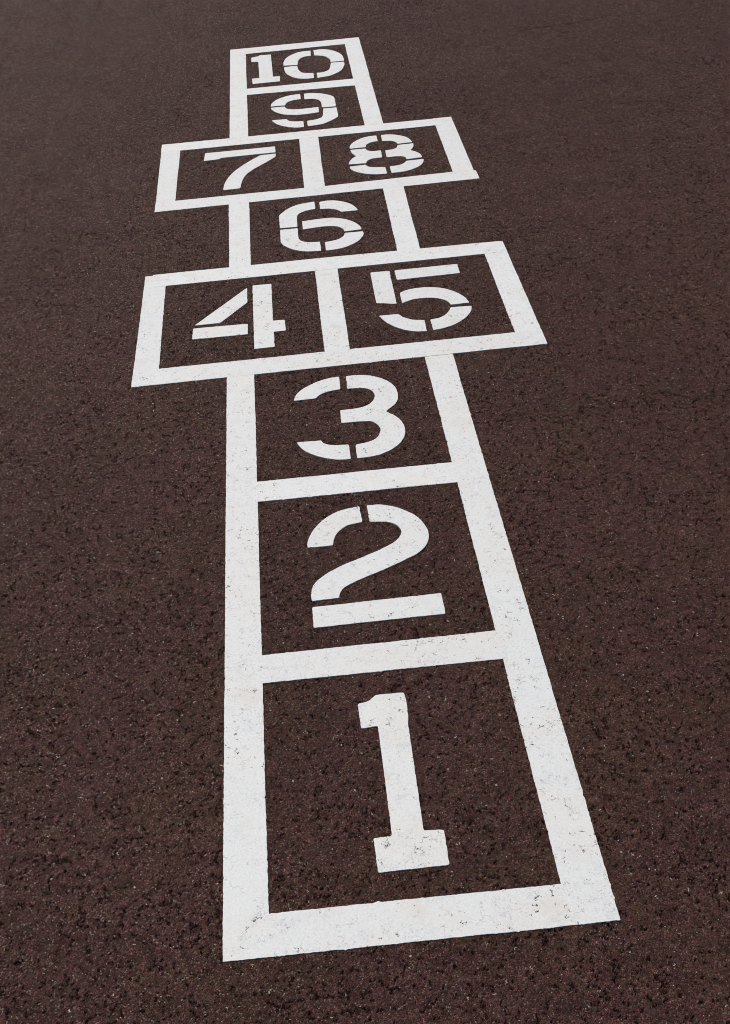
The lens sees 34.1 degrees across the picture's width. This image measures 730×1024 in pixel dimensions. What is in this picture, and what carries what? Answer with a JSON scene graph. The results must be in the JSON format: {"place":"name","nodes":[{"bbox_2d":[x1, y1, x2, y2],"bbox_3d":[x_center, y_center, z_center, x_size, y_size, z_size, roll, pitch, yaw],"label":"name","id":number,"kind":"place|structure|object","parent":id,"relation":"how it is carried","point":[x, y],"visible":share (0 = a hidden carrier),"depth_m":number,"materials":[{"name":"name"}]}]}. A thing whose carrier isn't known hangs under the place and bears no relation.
{"place":"outdoors","nodes":[
{"label":"outdoors","id":0,"kind":"place"},
{"bbox_2d":[0,0,729,1023],"bbox_3d":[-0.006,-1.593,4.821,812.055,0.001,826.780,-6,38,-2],"label":"asphalt ground","id":1,"kind":"structure","parent":0,"point":[594,138],"depth_m":2.79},
{"bbox_2d":[131,37,619,961],"bbox_3d":[-0.119,-0.780,3.792,1.173,0.005,4.828,-6,38,-2],"label":"hopscotch court","id":2,"kind":"object","parent":1,"relation":"on","point":[583,895],"visible":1,"depth_m":2.70,"materials":[{"name":"white paint"}]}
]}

